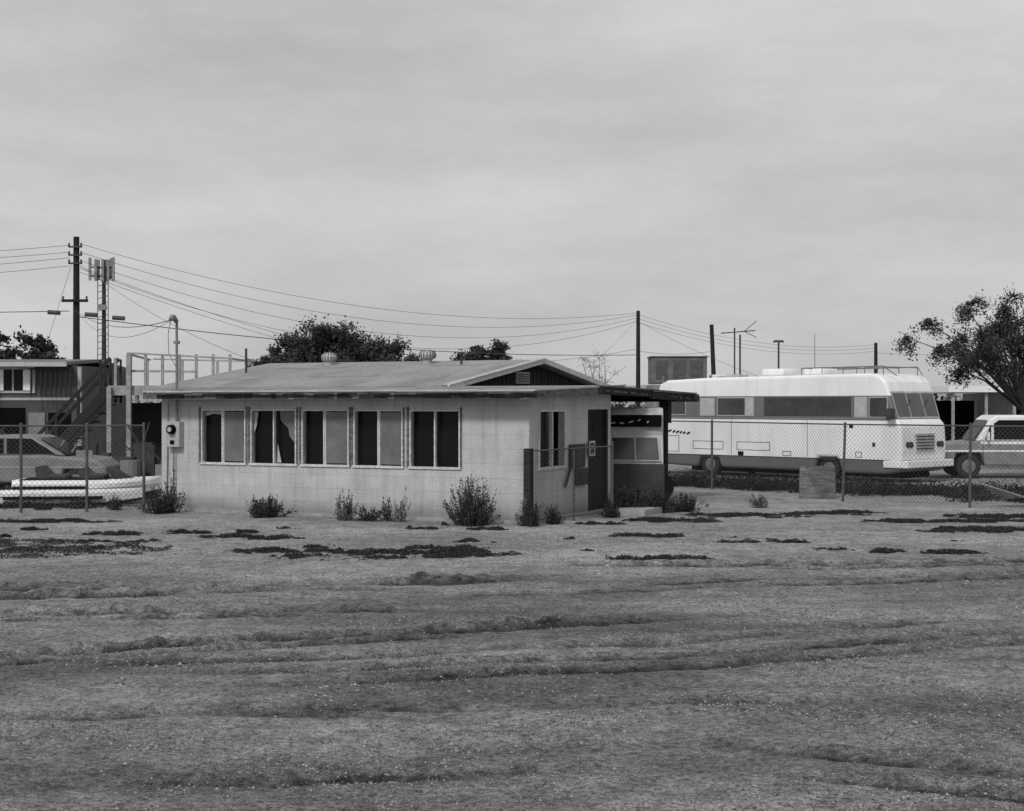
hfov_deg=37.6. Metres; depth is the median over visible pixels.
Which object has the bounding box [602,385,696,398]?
porch trim
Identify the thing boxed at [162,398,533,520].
front wall
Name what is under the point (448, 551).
ground weeds
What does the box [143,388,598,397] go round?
side fascia
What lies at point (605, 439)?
door frame
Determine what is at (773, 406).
window glass
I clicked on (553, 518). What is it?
desert shrub
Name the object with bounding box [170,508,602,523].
foundation
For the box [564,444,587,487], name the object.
leaning board
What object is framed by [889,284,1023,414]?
mesquite tree
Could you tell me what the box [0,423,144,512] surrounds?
chain link fence
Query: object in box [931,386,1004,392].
roof
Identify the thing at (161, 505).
desert shrub
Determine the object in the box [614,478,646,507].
desert shrub
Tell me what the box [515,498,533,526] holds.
dry weed
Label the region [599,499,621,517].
desert shrub
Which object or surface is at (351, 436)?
window casing
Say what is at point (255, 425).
broken pane
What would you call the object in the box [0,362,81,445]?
fascia and window surround
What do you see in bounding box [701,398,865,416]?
curtained windows
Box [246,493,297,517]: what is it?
desert shrub
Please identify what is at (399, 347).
mesquite tree
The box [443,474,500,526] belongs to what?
desert shrub
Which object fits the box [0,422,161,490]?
junk pile
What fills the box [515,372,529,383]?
gable vent
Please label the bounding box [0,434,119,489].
parked car
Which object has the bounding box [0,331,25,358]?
palo verde tree
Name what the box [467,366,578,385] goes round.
gable panel
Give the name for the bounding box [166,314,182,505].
service mast
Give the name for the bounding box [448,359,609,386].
gable rake trim
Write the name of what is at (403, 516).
dry weed
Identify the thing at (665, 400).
porch frame
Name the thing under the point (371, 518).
desert shrub
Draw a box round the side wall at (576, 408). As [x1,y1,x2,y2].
[534,394,610,518]
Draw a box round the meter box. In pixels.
[166,421,183,446]
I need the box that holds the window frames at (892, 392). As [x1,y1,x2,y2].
[672,391,939,418]
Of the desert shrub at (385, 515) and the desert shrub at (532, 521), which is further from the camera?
the desert shrub at (385, 515)
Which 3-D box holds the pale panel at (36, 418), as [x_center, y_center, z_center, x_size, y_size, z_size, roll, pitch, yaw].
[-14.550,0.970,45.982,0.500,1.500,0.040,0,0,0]
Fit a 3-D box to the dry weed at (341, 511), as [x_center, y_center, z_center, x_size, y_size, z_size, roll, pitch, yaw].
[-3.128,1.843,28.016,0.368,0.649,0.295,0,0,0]
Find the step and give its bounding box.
[604,506,662,516]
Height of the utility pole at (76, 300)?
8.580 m
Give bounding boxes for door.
[590,409,602,509]
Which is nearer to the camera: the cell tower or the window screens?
the window screens
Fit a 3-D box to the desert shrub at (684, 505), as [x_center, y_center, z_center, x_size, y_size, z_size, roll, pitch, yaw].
[3.524,1.970,30.448,0.898,0.482,0.560,0,0,0]
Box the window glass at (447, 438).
[207,411,557,466]
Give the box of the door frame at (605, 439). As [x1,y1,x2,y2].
[588,409,607,510]
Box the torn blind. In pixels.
[280,411,294,441]
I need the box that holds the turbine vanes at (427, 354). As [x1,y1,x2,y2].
[419,350,435,357]
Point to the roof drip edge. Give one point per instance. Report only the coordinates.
(389, 390)
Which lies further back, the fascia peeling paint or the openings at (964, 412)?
the openings at (964, 412)
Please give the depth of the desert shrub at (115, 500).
30.86 m
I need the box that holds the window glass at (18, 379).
[3,370,22,389]
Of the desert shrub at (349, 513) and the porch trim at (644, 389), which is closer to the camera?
the desert shrub at (349, 513)
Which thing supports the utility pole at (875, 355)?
on the ground
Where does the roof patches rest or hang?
attached to the roof at (398, 374)
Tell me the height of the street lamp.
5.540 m
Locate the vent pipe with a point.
(461, 360)
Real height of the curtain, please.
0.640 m
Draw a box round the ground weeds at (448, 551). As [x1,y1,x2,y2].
[0,509,1023,560]
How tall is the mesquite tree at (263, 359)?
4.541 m
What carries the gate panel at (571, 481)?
attached to the broken gate
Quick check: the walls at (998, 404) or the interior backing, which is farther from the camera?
the walls at (998, 404)
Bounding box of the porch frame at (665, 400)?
[598,385,698,474]
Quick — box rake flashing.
[441,358,545,385]
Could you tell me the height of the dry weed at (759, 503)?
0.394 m
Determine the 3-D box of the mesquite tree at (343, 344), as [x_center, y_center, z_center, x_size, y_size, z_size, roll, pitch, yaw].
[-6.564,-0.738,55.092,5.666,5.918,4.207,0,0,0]
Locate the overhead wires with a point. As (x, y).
(56, 312)
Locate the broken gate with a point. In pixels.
(528, 473)
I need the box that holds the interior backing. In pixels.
[236,462,547,466]
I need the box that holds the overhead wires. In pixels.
[0,244,957,375]
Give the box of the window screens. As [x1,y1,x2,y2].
[224,412,563,465]
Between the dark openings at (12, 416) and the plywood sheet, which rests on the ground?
the plywood sheet
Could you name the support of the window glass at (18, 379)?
attached to the fascia and window surround at (33, 371)
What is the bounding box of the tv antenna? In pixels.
[721,321,755,373]
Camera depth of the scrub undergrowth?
36.30 m
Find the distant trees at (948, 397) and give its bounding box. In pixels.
[132,393,971,406]
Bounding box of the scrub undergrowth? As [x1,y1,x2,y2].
[0,466,1023,509]
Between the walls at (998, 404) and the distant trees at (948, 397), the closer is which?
the walls at (998, 404)
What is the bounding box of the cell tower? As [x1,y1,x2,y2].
[88,257,114,360]
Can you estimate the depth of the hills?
1622.37 m
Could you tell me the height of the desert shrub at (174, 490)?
0.946 m
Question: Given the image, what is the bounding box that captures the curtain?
[0,370,29,389]
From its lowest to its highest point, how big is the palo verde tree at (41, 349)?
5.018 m
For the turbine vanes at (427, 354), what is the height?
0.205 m
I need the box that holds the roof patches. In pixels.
[183,364,567,390]
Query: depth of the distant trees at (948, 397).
103.37 m
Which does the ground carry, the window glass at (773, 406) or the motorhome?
the motorhome
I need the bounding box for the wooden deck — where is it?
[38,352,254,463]
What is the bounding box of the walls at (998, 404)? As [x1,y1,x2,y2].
[963,393,1012,420]
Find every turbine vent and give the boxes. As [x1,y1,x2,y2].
[321,352,336,364]
[419,350,435,363]
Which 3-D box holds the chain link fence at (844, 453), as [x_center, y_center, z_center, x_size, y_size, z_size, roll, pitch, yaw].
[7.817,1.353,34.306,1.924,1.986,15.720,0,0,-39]
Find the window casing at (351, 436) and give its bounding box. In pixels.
[199,407,461,468]
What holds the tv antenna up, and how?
on the ground
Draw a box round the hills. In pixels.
[132,385,975,404]
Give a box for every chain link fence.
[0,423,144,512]
[668,419,1023,507]
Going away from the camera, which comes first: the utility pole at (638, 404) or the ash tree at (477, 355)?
the ash tree at (477, 355)
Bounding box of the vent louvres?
[518,374,529,381]
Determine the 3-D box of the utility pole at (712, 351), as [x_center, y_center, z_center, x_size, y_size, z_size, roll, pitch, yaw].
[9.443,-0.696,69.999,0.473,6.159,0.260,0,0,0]
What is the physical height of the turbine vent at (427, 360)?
0.420 m
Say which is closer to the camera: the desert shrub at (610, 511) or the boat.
the desert shrub at (610, 511)
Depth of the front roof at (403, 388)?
30.11 m
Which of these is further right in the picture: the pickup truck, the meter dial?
the pickup truck
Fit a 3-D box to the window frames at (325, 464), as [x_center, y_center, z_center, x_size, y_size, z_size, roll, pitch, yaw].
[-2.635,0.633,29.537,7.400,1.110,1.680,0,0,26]
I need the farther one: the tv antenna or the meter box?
the tv antenna
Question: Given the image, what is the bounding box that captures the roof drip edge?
[142,384,625,391]
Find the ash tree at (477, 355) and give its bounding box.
[449,345,488,360]
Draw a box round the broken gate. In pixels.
[523,441,613,520]
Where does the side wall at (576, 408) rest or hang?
on the ground
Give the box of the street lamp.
[773,340,783,368]
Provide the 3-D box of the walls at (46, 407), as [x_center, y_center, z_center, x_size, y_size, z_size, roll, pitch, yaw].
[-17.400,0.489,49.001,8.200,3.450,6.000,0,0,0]
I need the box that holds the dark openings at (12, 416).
[0,408,70,436]
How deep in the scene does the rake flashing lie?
33.67 m
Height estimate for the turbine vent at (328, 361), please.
0.420 m
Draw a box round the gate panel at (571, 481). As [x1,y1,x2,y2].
[534,447,610,522]
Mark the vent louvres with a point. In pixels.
(523, 376)
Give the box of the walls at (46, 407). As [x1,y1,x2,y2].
[0,365,125,456]
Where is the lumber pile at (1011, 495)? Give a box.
[981,483,1023,499]
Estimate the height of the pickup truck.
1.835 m
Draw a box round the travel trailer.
[611,407,673,499]
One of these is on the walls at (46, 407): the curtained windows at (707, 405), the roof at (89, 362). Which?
the roof at (89, 362)
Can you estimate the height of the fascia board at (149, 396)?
0.173 m
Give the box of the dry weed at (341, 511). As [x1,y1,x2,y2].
[335,487,352,520]
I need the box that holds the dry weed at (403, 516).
[387,488,410,521]
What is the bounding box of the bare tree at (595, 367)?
[578,350,623,383]
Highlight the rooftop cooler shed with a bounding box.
[646,356,724,406]
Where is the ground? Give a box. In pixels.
[0,405,1023,810]
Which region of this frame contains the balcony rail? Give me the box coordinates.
[28,368,71,395]
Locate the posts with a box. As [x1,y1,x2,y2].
[951,392,1015,439]
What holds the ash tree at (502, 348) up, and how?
on the ground
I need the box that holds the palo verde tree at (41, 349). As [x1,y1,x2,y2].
[13,324,65,358]
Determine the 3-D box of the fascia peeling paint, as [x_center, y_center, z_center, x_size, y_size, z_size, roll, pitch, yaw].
[-3.304,-0.185,28.438,8.621,0.109,0.005,0,0,26]
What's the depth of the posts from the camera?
58.70 m
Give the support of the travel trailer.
on the ground
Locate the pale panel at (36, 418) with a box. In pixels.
[28,413,44,433]
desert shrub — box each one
[106,492,126,509]
[135,484,181,513]
[162,466,185,512]
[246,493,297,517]
[332,495,357,520]
[346,505,379,521]
[372,496,398,521]
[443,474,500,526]
[518,498,540,526]
[543,503,565,524]
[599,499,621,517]
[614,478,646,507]
[636,485,679,512]
[666,491,708,511]
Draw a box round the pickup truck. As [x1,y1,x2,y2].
[943,415,1023,477]
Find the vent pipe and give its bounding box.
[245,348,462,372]
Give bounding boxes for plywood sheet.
[799,466,835,498]
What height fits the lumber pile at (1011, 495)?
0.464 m
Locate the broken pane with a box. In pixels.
[206,411,280,462]
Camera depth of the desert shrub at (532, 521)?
26.66 m
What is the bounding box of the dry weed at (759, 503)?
[744,492,767,507]
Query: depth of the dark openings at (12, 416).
45.98 m
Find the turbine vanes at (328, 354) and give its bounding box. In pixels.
[321,352,337,359]
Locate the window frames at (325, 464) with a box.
[199,409,566,469]
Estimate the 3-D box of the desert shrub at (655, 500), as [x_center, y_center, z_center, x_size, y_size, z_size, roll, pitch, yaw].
[2.884,1.902,30.144,0.914,0.621,0.609,0,0,0]
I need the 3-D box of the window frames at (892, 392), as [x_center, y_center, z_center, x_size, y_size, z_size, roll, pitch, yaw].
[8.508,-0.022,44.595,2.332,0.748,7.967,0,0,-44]
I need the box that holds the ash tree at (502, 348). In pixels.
[486,339,512,359]
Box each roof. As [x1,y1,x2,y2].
[0,359,125,368]
[146,385,624,393]
[149,360,596,389]
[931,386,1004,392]
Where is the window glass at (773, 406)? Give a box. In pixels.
[672,393,937,416]
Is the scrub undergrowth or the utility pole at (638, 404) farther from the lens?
the utility pole at (638, 404)
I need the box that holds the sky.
[0,0,1023,386]
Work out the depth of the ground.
12.74 m
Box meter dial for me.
[166,425,175,443]
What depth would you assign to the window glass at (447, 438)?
28.86 m
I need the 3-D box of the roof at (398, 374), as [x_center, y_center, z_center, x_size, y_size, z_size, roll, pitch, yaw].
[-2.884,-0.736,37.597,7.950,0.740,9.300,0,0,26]
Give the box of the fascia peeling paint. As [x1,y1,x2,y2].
[156,392,543,398]
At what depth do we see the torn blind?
29.57 m
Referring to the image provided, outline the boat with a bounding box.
[0,465,161,504]
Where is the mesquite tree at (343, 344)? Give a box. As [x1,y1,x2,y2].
[266,313,401,363]
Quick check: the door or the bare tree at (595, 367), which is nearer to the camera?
the door
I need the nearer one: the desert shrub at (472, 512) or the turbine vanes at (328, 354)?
the desert shrub at (472, 512)
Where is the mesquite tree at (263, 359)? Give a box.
[244,343,281,367]
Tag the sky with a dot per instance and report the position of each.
(820, 174)
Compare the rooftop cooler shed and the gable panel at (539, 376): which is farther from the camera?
the rooftop cooler shed
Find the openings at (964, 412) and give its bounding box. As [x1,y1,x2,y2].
[935,401,1020,453]
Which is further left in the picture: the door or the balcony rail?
the balcony rail
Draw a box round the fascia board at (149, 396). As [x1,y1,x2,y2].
[143,391,534,398]
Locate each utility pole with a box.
[61,236,87,358]
[636,311,640,406]
[710,324,715,374]
[874,343,877,372]
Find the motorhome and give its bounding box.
[657,365,953,478]
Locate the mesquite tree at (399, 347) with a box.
[371,331,422,360]
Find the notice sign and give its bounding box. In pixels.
[589,441,594,455]
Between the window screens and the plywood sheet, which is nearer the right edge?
the plywood sheet
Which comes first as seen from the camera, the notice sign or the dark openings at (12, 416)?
the notice sign

